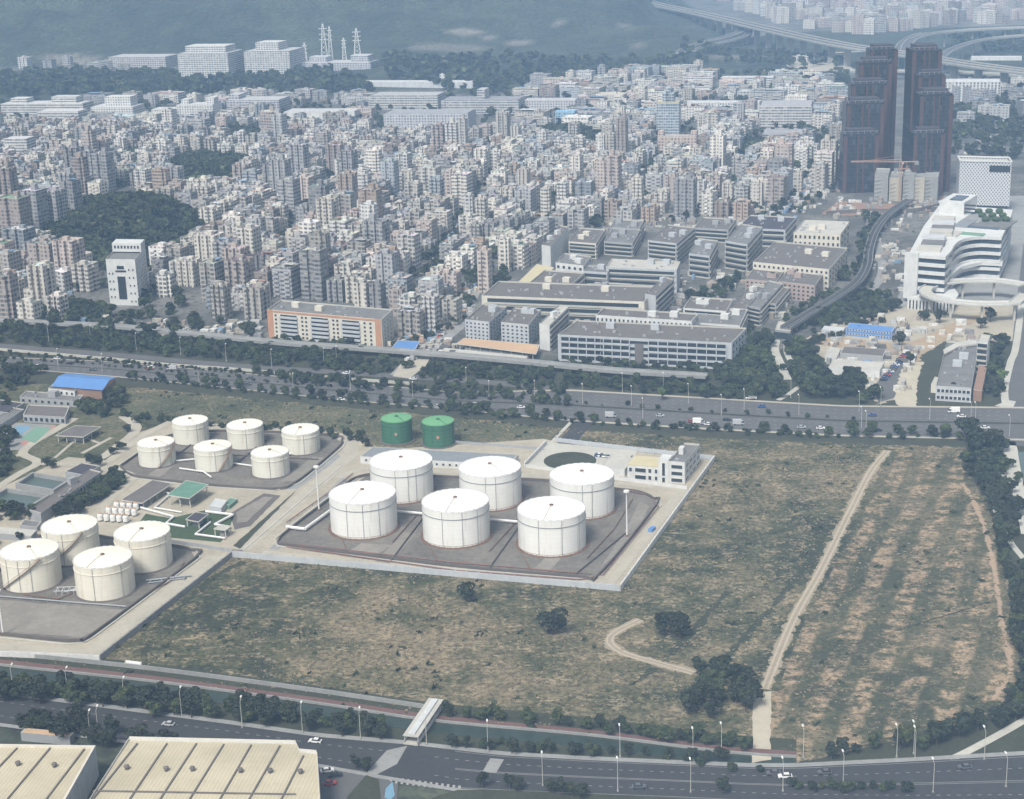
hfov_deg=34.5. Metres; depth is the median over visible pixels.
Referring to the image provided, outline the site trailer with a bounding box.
[125,660,141,664]
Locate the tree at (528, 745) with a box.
[522,741,535,752]
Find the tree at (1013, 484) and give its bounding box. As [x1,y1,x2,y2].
[1009,481,1018,493]
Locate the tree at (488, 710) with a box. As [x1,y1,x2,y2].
[481,706,492,716]
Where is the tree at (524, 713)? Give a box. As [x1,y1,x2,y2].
[518,710,529,717]
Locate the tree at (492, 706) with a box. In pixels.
[488,700,497,713]
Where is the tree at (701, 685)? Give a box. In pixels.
[687,682,705,705]
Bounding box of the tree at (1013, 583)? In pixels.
[1009,579,1023,588]
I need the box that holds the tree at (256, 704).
[247,696,266,720]
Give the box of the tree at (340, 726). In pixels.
[334,720,348,736]
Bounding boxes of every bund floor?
[0,538,193,638]
[123,432,340,486]
[280,476,654,575]
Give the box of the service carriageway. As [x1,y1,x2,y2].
[0,344,592,395]
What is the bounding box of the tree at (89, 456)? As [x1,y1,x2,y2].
[84,453,95,462]
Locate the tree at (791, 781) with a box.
[786,776,796,787]
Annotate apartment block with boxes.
[0,238,14,249]
[16,297,42,325]
[18,275,25,298]
[21,250,28,258]
[22,238,38,251]
[22,256,29,269]
[34,234,55,239]
[36,229,50,236]
[55,266,72,290]
[85,251,92,260]
[148,242,171,271]
[149,268,161,290]
[151,254,173,270]
[155,269,175,297]
[166,243,189,258]
[176,255,199,286]
[177,189,197,205]
[180,232,195,243]
[189,226,210,233]
[191,196,213,207]
[198,205,221,223]
[201,221,220,229]
[204,281,226,308]
[210,199,228,216]
[215,220,227,223]
[217,187,237,198]
[218,221,235,231]
[222,210,239,220]
[224,198,237,210]
[225,190,243,198]
[225,221,246,235]
[229,216,244,222]
[230,284,243,310]
[233,187,245,191]
[233,204,251,211]
[240,209,260,216]
[243,187,254,193]
[245,214,265,230]
[246,192,260,204]
[246,279,271,306]
[248,188,270,206]
[248,203,261,210]
[251,181,269,188]
[253,249,275,269]
[253,266,273,296]
[258,206,279,217]
[261,211,271,215]
[261,231,273,237]
[262,239,283,250]
[264,196,278,206]
[265,216,279,233]
[265,256,285,267]
[267,188,276,195]
[269,202,288,219]
[271,261,301,299]
[274,247,299,263]
[276,216,288,230]
[290,232,308,249]
[295,202,308,221]
[304,211,316,219]
[324,180,334,190]
[326,274,345,302]
[328,254,337,277]
[330,232,337,244]
[330,253,344,261]
[331,245,340,253]
[332,240,346,250]
[334,259,356,274]
[337,229,359,241]
[338,249,356,255]
[343,207,358,217]
[343,251,369,268]
[344,270,368,303]
[357,265,376,281]
[366,243,392,252]
[366,254,375,266]
[367,184,384,189]
[371,177,391,194]
[380,241,396,245]
[381,214,400,219]
[382,190,389,203]
[383,205,389,215]
[385,205,397,213]
[386,246,400,271]
[388,272,413,292]
[389,219,398,232]
[390,196,397,202]
[391,200,405,209]
[392,218,409,231]
[397,191,404,197]
[397,207,410,214]
[397,213,404,219]
[397,291,419,308]
[398,195,415,206]
[398,248,410,273]
[405,208,424,221]
[407,197,423,208]
[409,221,415,228]
[409,228,428,239]
[415,215,437,239]
[417,295,444,317]
[418,274,443,294]
[420,192,439,199]
[420,237,437,248]
[420,241,427,258]
[424,199,444,212]
[430,207,452,231]
[430,264,448,275]
[432,195,449,209]
[437,224,446,239]
[438,268,461,295]
[439,239,458,263]
[442,195,458,215]
[444,283,453,295]
[445,234,465,246]
[445,251,467,272]
[458,212,476,231]
[458,244,477,266]
[461,234,475,239]
[462,224,469,235]
[465,237,488,248]
[469,216,486,223]
[480,218,498,236]
[481,189,497,196]
[485,236,498,245]
[486,174,502,184]
[487,182,505,190]
[488,194,507,204]
[488,197,500,208]
[488,207,493,217]
[490,225,512,235]
[493,205,512,218]
[494,215,514,229]
[498,185,516,199]
[500,202,516,210]
[501,230,521,240]
[505,198,524,208]
[507,213,524,226]
[508,173,516,183]
[511,208,530,223]
[511,239,529,269]
[514,186,535,211]
[519,224,538,234]
[521,182,539,208]
[521,229,530,237]
[521,239,537,264]
[522,233,542,259]
[528,180,544,187]
[530,212,535,217]
[531,172,543,180]
[534,216,554,234]
[539,231,547,242]
[543,175,549,181]
[545,180,556,191]
[549,210,566,229]
[554,167,569,180]
[555,193,573,203]
[556,199,573,211]
[559,176,576,196]
[561,197,579,205]
[564,170,581,179]
[567,205,588,231]
[575,178,594,197]
[577,195,591,205]
[586,172,594,179]
[586,194,604,216]
[588,204,597,214]
[593,188,612,200]
[601,185,618,198]
[604,198,621,220]
[614,197,629,205]
[616,205,636,219]
[618,190,631,198]
[622,172,627,190]
[623,177,631,191]
[624,198,640,219]
[641,203,659,222]
[644,194,653,204]
[645,171,663,194]
[648,199,667,215]
[654,188,669,209]
[663,171,678,187]
[680,171,695,176]
[699,188,717,215]
[705,171,722,196]
[707,182,717,189]
[714,197,730,217]
[715,166,731,179]
[718,171,728,181]
[733,198,750,219]
[734,182,749,199]
[735,179,751,183]
[742,174,757,180]
[746,166,760,174]
[751,203,753,214]
[752,163,766,170]
[758,170,774,178]
[758,177,767,201]
[767,173,786,206]
[776,167,792,196]
[779,173,788,199]
[811,161,827,192]
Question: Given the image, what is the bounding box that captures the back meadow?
[125,391,566,446]
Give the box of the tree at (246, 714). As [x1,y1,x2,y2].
[236,709,254,722]
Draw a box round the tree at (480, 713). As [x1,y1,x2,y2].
[471,707,485,720]
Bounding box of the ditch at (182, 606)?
[152,560,250,623]
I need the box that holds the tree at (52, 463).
[46,460,56,466]
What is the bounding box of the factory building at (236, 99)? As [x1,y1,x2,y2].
[226,92,289,112]
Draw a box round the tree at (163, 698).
[151,692,173,711]
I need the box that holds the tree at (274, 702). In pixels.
[258,697,281,723]
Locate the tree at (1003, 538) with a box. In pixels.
[993,531,1013,546]
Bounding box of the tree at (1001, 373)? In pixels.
[996,370,1008,377]
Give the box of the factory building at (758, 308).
[746,280,783,326]
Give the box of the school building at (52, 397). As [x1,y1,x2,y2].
[20,390,83,406]
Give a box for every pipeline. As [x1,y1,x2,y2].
[0,595,125,606]
[22,591,75,598]
[140,506,185,527]
[154,491,181,512]
[176,453,291,465]
[179,467,211,477]
[195,521,225,538]
[205,510,233,525]
[286,509,329,530]
[341,537,386,554]
[392,511,421,542]
[397,510,517,522]
[430,547,488,564]
[489,519,516,550]
[523,555,591,573]
[587,498,632,557]
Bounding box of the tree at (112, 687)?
[107,681,118,700]
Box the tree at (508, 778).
[503,773,514,788]
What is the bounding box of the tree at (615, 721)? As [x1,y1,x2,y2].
[612,715,625,731]
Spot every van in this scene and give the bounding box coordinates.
[167,365,176,369]
[605,411,616,417]
[693,418,703,423]
[733,419,743,424]
[745,395,756,399]
[948,407,959,412]
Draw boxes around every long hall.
[284,108,359,119]
[367,80,473,87]
[971,56,1021,59]
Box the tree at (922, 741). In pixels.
[915,733,930,749]
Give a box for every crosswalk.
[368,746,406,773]
[483,758,503,772]
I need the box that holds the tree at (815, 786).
[811,782,817,791]
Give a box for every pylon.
[319,25,327,54]
[327,26,333,59]
[341,38,346,59]
[352,28,360,53]
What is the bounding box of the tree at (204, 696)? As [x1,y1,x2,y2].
[201,692,214,704]
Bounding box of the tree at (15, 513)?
[10,510,22,519]
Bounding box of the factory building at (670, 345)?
[558,320,746,368]
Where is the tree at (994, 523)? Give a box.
[992,517,1002,530]
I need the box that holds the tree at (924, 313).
[917,309,930,320]
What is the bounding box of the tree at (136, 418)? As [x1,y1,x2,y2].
[131,415,140,422]
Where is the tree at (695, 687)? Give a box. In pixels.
[691,683,704,708]
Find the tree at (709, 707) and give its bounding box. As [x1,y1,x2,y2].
[703,699,723,717]
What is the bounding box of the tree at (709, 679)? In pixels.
[701,675,715,689]
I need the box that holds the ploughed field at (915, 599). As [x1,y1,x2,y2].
[769,451,999,761]
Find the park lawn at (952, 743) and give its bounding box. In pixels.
[804,446,1023,765]
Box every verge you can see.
[0,368,1023,447]
[8,362,1023,423]
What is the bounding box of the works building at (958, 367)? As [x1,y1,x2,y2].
[935,341,976,402]
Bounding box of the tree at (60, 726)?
[45,716,73,737]
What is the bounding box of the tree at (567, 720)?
[563,716,572,726]
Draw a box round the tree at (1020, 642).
[1017,639,1023,651]
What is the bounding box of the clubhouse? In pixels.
[48,384,76,395]
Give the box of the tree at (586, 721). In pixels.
[578,716,592,729]
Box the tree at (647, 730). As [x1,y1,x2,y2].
[641,723,654,737]
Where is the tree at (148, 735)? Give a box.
[137,732,155,736]
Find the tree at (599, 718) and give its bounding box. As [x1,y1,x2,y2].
[594,713,605,728]
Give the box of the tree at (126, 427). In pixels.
[123,424,130,431]
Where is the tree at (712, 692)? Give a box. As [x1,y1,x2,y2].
[706,685,721,700]
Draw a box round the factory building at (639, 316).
[596,308,698,324]
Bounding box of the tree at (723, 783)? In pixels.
[715,776,730,793]
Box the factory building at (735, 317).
[695,308,748,327]
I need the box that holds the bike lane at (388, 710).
[0,659,795,754]
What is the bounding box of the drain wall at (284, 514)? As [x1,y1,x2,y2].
[242,465,341,549]
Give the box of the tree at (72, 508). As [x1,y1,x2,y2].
[69,503,76,513]
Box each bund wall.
[0,534,201,641]
[120,429,343,489]
[277,473,659,581]
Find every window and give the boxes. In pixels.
[117,276,127,299]
[280,314,296,317]
[280,322,297,325]
[311,317,327,319]
[311,321,328,323]
[311,325,328,328]
[342,320,358,322]
[342,324,359,326]
[342,328,359,330]
[342,332,359,334]
[600,339,686,346]
[600,345,681,352]
[600,352,674,358]
[635,468,645,472]
[635,475,645,479]
[662,463,664,475]
[671,464,682,468]
[671,471,682,475]
[671,478,682,482]
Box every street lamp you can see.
[425,711,427,744]
[616,756,618,791]
[689,757,691,792]
[895,723,897,757]
[1004,751,1007,786]
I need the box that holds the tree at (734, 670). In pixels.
[726,663,756,682]
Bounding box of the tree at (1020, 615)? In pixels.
[1005,612,1023,626]
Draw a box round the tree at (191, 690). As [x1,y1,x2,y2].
[182,686,199,696]
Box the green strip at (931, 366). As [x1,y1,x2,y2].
[0,298,1011,406]
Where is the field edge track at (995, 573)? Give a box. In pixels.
[955,483,1020,702]
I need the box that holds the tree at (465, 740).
[461,736,469,747]
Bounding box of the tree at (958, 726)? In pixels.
[952,721,967,738]
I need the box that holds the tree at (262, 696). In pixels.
[255,693,265,701]
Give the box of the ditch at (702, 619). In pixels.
[629,590,735,684]
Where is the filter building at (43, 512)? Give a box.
[29,469,101,523]
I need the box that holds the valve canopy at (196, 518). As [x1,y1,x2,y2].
[186,512,208,528]
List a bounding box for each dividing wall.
[176,451,318,459]
[233,437,268,465]
[391,518,421,560]
[489,527,517,566]
[575,532,625,573]
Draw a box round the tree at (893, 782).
[890,780,896,789]
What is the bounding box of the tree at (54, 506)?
[52,504,59,510]
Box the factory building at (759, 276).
[745,268,783,289]
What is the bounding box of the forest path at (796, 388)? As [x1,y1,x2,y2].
[776,385,799,400]
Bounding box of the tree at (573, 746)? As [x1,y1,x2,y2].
[566,741,582,755]
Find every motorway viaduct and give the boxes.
[651,0,1023,82]
[664,9,745,53]
[692,29,752,51]
[785,69,1023,76]
[895,32,926,66]
[900,26,1023,68]
[941,34,1023,69]
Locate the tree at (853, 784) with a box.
[846,780,856,791]
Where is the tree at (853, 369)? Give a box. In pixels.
[849,366,861,373]
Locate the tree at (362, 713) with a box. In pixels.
[356,710,367,720]
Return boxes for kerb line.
[0,537,200,644]
[118,437,345,490]
[274,478,661,578]
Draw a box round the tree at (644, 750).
[641,746,649,757]
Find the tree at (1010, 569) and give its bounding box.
[1001,561,1018,575]
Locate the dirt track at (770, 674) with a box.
[756,449,896,690]
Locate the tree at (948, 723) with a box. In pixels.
[938,718,954,740]
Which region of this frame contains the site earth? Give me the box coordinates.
[807,305,1013,403]
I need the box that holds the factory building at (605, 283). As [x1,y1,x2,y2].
[594,282,631,285]
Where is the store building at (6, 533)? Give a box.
[0,527,36,540]
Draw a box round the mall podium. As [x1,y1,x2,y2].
[907,287,958,312]
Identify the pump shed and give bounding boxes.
[121,480,172,506]
[167,480,208,507]
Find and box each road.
[0,418,78,488]
[0,555,222,653]
[0,696,1023,798]
[36,416,141,466]
[53,438,99,457]
[81,437,111,453]
[92,421,171,516]
[209,424,358,550]
[261,466,688,583]
[1003,244,1023,445]
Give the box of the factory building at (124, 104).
[91,95,144,113]
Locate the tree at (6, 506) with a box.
[4,502,13,511]
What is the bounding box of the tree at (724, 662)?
[714,654,731,670]
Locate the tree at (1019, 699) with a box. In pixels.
[1013,696,1023,702]
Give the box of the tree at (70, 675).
[65,672,80,688]
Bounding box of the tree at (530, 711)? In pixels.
[523,706,536,718]
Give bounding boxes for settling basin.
[0,488,49,512]
[15,472,67,494]
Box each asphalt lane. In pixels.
[269,478,347,549]
[281,454,339,489]
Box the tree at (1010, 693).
[1003,687,1017,700]
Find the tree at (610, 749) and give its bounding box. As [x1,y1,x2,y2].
[607,746,615,754]
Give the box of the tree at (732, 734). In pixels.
[726,728,738,741]
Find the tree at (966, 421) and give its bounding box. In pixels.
[954,417,979,434]
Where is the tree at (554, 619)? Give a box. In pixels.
[535,607,568,634]
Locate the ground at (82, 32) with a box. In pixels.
[0,0,1023,798]
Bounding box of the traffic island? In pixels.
[432,790,694,798]
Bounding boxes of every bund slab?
[148,453,188,476]
[233,456,242,461]
[280,457,322,481]
[342,543,390,558]
[376,532,415,562]
[532,558,559,571]
[602,502,648,565]
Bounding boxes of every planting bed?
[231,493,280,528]
[236,497,271,522]
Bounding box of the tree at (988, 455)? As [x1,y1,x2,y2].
[980,447,999,463]
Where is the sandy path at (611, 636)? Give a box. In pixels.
[597,616,697,677]
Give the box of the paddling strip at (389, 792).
[385,782,394,798]
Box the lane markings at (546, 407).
[7,360,996,433]
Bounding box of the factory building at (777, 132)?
[762,129,803,137]
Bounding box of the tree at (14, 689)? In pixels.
[6,680,23,699]
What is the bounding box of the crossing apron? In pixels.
[995,400,1015,406]
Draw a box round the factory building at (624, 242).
[604,227,640,256]
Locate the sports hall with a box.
[52,373,115,399]
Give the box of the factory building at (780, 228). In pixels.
[742,215,796,246]
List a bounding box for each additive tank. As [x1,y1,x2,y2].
[97,512,102,520]
[103,513,109,521]
[106,506,111,513]
[110,513,115,521]
[112,506,117,513]
[114,500,119,507]
[116,513,122,522]
[118,507,124,514]
[120,501,125,508]
[123,514,128,522]
[125,507,130,514]
[126,501,132,508]
[131,507,136,515]
[133,502,138,509]
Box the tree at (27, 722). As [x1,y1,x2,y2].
[18,713,39,728]
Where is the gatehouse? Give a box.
[931,377,937,392]
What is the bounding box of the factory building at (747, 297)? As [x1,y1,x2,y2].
[729,284,764,323]
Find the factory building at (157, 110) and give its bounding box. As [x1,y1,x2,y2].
[151,107,175,112]
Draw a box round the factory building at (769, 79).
[720,76,774,86]
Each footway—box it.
[0,723,696,798]
[11,693,1023,766]
[1001,293,1023,401]
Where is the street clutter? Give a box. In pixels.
[45,120,1022,391]
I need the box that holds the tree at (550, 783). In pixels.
[543,777,555,792]
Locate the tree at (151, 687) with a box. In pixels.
[139,684,155,694]
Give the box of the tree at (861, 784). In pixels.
[856,781,865,788]
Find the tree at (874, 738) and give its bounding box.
[868,731,882,748]
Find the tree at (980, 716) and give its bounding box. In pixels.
[971,708,987,730]
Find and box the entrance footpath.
[550,421,570,442]
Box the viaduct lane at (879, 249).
[869,235,885,290]
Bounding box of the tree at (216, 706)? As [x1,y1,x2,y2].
[209,702,220,718]
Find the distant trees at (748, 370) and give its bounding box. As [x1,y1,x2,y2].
[0,28,1023,770]
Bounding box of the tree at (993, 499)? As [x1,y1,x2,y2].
[988,493,1002,510]
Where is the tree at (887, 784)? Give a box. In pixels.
[884,780,892,790]
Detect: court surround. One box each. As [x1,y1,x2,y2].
[0,423,55,449]
[20,426,54,445]
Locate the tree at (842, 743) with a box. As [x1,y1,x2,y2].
[836,736,849,755]
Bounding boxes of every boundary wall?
[0,650,99,659]
[99,551,231,659]
[171,539,232,551]
[232,551,619,590]
[455,441,543,449]
[524,440,546,466]
[525,464,686,488]
[555,438,713,459]
[620,455,714,590]
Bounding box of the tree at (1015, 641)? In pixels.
[1013,636,1018,650]
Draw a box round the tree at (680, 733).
[676,728,685,738]
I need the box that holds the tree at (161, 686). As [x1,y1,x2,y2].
[155,681,169,691]
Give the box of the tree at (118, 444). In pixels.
[115,441,126,449]
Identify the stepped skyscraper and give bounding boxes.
[838,43,897,193]
[901,43,953,194]
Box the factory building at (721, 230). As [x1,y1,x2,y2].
[695,217,736,242]
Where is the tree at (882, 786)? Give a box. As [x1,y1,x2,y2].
[879,781,885,791]
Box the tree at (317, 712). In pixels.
[308,708,322,724]
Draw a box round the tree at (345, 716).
[340,711,351,721]
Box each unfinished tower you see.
[874,168,889,200]
[889,171,903,200]
[902,170,915,199]
[914,173,925,201]
[924,171,939,200]
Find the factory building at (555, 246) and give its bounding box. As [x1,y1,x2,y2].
[542,225,568,266]
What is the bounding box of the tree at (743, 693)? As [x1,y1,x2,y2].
[738,688,754,711]
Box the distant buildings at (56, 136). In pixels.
[0,0,1023,237]
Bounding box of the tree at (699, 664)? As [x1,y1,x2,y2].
[691,656,708,671]
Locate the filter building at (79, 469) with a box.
[65,463,100,477]
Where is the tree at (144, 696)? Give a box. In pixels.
[134,688,152,709]
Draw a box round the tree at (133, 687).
[129,684,135,700]
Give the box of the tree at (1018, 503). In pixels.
[1009,494,1023,511]
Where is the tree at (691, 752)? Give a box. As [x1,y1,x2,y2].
[685,747,698,760]
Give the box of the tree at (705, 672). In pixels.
[694,669,714,681]
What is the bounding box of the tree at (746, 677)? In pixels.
[739,676,762,687]
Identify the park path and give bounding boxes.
[953,717,1023,754]
[992,471,1023,558]
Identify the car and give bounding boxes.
[161,720,174,726]
[308,737,321,743]
[320,767,334,773]
[323,779,336,785]
[328,771,341,777]
[632,783,646,789]
[766,769,780,775]
[778,772,792,778]
[817,768,831,774]
[957,763,972,769]
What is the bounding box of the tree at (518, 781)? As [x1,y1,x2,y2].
[511,776,523,790]
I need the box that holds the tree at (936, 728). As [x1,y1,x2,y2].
[926,721,947,745]
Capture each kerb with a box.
[0,367,1023,439]
[9,357,1023,407]
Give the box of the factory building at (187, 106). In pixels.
[176,96,220,114]
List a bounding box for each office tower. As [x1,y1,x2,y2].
[106,239,148,305]
[656,87,680,133]
[956,156,1011,208]
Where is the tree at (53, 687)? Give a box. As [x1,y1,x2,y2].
[43,682,62,696]
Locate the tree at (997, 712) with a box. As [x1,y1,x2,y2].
[993,707,1010,726]
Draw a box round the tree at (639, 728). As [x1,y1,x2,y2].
[635,723,643,735]
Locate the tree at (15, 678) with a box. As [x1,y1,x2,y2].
[12,674,21,684]
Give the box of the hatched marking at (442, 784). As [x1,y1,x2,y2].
[389,778,460,787]
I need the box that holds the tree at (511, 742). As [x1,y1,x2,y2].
[503,737,518,753]
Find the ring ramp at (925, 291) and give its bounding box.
[919,277,1023,320]
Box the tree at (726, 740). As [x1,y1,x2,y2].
[719,733,733,746]
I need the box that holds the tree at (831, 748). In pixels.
[825,741,838,758]
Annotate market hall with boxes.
[519,264,553,281]
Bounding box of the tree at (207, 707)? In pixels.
[201,699,221,718]
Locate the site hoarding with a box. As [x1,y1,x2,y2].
[826,203,939,214]
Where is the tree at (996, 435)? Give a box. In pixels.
[986,428,1004,444]
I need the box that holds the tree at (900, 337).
[892,331,905,343]
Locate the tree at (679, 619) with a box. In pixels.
[668,610,691,636]
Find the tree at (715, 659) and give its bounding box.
[708,656,719,668]
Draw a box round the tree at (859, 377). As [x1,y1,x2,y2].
[855,372,865,381]
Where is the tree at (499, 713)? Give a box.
[493,706,506,720]
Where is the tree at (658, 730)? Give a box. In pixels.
[651,724,666,739]
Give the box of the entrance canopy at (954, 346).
[943,340,976,355]
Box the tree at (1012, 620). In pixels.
[1007,618,1023,629]
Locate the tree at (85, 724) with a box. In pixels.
[81,721,94,729]
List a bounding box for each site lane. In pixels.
[877,362,905,401]
[893,362,923,405]
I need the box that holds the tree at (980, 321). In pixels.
[976,317,987,328]
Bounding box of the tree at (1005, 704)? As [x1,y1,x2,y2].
[1000,701,1012,714]
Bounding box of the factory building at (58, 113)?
[37,109,87,120]
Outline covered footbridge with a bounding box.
[403,698,443,745]
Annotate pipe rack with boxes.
[53,586,75,592]
[146,574,190,583]
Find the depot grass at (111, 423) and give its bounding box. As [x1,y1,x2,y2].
[0,383,130,482]
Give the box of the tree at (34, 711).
[27,708,45,717]
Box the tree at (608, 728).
[604,721,614,733]
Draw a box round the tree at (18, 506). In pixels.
[6,500,24,511]
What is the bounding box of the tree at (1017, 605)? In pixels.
[1010,597,1023,612]
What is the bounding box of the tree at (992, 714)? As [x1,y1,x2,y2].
[987,706,1010,723]
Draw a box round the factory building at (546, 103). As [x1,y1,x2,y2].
[524,98,578,110]
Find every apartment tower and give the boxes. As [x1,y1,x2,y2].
[0,157,14,165]
[0,162,18,194]
[0,191,33,237]
[0,249,22,270]
[0,269,19,317]
[1,224,35,249]
[13,125,27,135]
[16,271,27,286]
[17,183,49,228]
[23,287,35,298]
[26,260,56,311]
[27,238,54,268]
[39,159,58,168]
[45,291,68,317]
[47,186,67,221]
[52,236,85,268]
[58,167,76,186]
[60,177,82,209]
[63,142,83,171]
[70,152,89,194]
[71,260,100,292]
[79,145,97,180]
[80,125,97,148]
[91,147,116,191]
[97,137,109,150]
[116,161,130,168]
[136,187,154,192]
[151,167,170,192]
[161,107,177,124]
[163,163,184,180]
[169,256,186,281]
[174,134,187,145]
[182,242,194,255]
[187,116,209,127]
[194,230,224,261]
[198,110,214,125]
[199,257,224,300]
[207,180,222,192]
[210,280,232,320]
[212,237,240,256]
[222,242,249,259]
[224,254,254,287]
[233,193,251,205]
[237,224,261,252]
[242,282,269,319]
[259,106,274,130]
[262,161,269,184]
[266,233,284,247]
[268,153,291,192]
[271,110,287,141]
[277,176,301,218]
[285,228,298,247]
[288,138,309,173]
[298,218,320,232]
[299,174,313,199]
[299,244,328,301]
[307,179,329,211]
[308,230,330,254]
[315,130,330,144]
[315,194,338,226]
[321,224,329,231]
[325,141,346,174]
[329,216,352,232]
[332,190,356,215]
[334,158,338,175]
[337,170,357,198]
[338,144,357,172]
[347,237,371,252]
[348,220,362,236]
[351,167,370,173]
[353,278,370,306]
[357,170,371,188]
[358,183,382,218]
[359,200,378,219]
[362,213,390,244]
[366,147,381,173]
[369,279,386,308]
[375,248,399,298]
[380,158,399,196]
[388,284,404,315]
[390,230,401,241]
[394,150,411,168]
[396,230,421,275]
[396,304,427,335]
[402,168,415,190]
[404,180,422,197]
[418,161,440,191]
[422,290,440,331]
[429,175,444,195]
[431,122,444,148]
[442,295,462,325]
[443,168,455,195]
[444,117,457,142]
[451,171,472,206]
[458,114,468,143]
[463,192,474,213]
[469,220,481,237]
[470,125,482,139]
[473,145,489,166]
[475,194,487,218]
[477,245,492,294]
[490,148,501,168]
[496,110,510,135]
[497,235,511,272]
[510,123,521,137]
[517,166,530,184]
[537,129,547,142]
[540,185,550,214]
[554,137,564,147]
[556,179,568,201]
[568,121,579,135]
[569,152,582,177]
[571,134,585,149]
[595,132,605,151]
[595,157,605,190]
[605,131,615,149]
[606,149,621,190]
[616,114,627,152]
[632,174,643,206]
[647,164,660,171]
[664,173,677,200]
[674,175,696,218]
[697,177,706,207]
[705,110,719,126]
[710,130,725,166]
[712,156,720,167]
[722,179,734,198]
[732,153,744,177]
[733,101,744,119]
[750,179,762,206]
[760,148,773,158]
[767,157,783,170]
[775,137,793,168]
[793,168,802,190]
[814,149,834,186]
[821,134,837,181]
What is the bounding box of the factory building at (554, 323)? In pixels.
[539,305,569,350]
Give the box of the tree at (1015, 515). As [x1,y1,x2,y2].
[1010,510,1021,524]
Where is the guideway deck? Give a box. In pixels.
[0,318,707,378]
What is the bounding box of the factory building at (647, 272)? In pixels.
[606,259,679,293]
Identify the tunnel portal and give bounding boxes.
[774,321,792,339]
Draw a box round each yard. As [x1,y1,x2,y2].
[0,424,709,654]
[787,62,852,68]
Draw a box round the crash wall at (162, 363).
[0,348,409,384]
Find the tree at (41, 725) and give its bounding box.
[33,713,46,728]
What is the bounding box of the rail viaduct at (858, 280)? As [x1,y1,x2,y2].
[780,198,913,330]
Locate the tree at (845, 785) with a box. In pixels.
[841,781,850,791]
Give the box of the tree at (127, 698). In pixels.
[121,689,133,707]
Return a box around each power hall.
[108,54,177,67]
[177,44,244,81]
[244,40,304,73]
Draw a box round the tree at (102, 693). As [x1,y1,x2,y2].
[93,683,109,706]
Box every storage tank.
[0,538,65,594]
[40,514,99,566]
[72,545,138,602]
[113,520,175,574]
[137,435,178,468]
[172,414,211,445]
[193,439,235,473]
[226,418,266,450]
[250,445,292,479]
[281,423,322,455]
[328,480,399,540]
[369,449,435,504]
[380,412,414,445]
[420,415,456,448]
[421,488,492,549]
[458,456,524,511]
[516,496,588,557]
[549,463,616,520]
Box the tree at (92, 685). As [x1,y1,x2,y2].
[86,679,99,703]
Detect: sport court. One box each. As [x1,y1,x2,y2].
[15,425,30,434]
[20,427,50,442]
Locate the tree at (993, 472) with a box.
[985,469,1003,478]
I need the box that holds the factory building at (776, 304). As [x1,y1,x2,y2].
[754,283,790,317]
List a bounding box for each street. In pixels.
[390,282,478,374]
[415,185,486,293]
[533,203,794,222]
[781,143,838,216]
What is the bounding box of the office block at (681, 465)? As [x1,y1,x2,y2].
[627,443,699,483]
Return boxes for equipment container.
[209,498,227,511]
[226,498,237,508]
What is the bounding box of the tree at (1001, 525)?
[994,518,1010,533]
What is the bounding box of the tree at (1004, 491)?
[994,486,1011,499]
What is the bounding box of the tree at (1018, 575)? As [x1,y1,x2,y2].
[1008,571,1023,581]
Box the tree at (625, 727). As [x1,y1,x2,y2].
[620,719,631,733]
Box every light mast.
[0,589,3,635]
[313,465,320,510]
[623,489,628,536]
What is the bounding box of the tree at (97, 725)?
[92,723,102,741]
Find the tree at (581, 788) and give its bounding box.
[575,781,587,797]
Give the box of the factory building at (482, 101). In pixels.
[441,87,524,113]
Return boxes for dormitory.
[267,300,393,346]
[465,304,506,340]
[501,307,540,343]
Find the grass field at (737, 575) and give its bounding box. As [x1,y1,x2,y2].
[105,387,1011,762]
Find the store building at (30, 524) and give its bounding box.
[20,519,41,531]
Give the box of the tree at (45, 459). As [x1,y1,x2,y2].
[41,456,50,465]
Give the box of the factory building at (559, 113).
[555,110,576,122]
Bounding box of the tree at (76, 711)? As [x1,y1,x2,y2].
[65,704,89,729]
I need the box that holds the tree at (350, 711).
[343,707,356,718]
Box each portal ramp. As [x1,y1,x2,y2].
[771,340,791,379]
[783,344,791,364]
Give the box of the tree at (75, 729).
[67,721,77,733]
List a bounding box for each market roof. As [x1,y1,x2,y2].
[392,340,419,350]
[456,338,539,358]
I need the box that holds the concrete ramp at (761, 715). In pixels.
[752,691,771,762]
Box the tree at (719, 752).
[713,746,729,761]
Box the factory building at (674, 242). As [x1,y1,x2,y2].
[648,224,695,262]
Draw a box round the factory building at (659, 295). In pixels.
[645,276,674,310]
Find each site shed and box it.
[825,347,840,362]
[828,359,883,377]
[840,346,886,360]
[908,353,916,362]
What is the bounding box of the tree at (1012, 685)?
[1005,683,1022,691]
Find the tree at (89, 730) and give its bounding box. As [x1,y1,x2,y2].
[79,725,96,744]
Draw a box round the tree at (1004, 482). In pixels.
[999,477,1013,488]
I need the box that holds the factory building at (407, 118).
[383,109,475,128]
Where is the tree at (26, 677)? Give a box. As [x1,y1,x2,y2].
[17,672,30,680]
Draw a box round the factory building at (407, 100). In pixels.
[369,92,445,108]
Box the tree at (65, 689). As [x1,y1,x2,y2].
[58,680,76,701]
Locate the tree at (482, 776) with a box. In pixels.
[475,771,488,787]
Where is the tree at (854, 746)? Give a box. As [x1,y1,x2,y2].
[851,742,861,753]
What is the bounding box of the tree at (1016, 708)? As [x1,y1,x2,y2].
[1007,701,1023,720]
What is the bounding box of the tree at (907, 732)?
[897,722,920,746]
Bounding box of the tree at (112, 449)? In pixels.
[108,447,118,454]
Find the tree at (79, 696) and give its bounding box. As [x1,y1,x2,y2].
[68,690,90,705]
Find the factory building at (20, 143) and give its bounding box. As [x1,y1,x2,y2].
[3,136,36,152]
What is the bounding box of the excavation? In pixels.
[821,196,943,215]
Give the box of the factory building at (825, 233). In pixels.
[793,220,849,248]

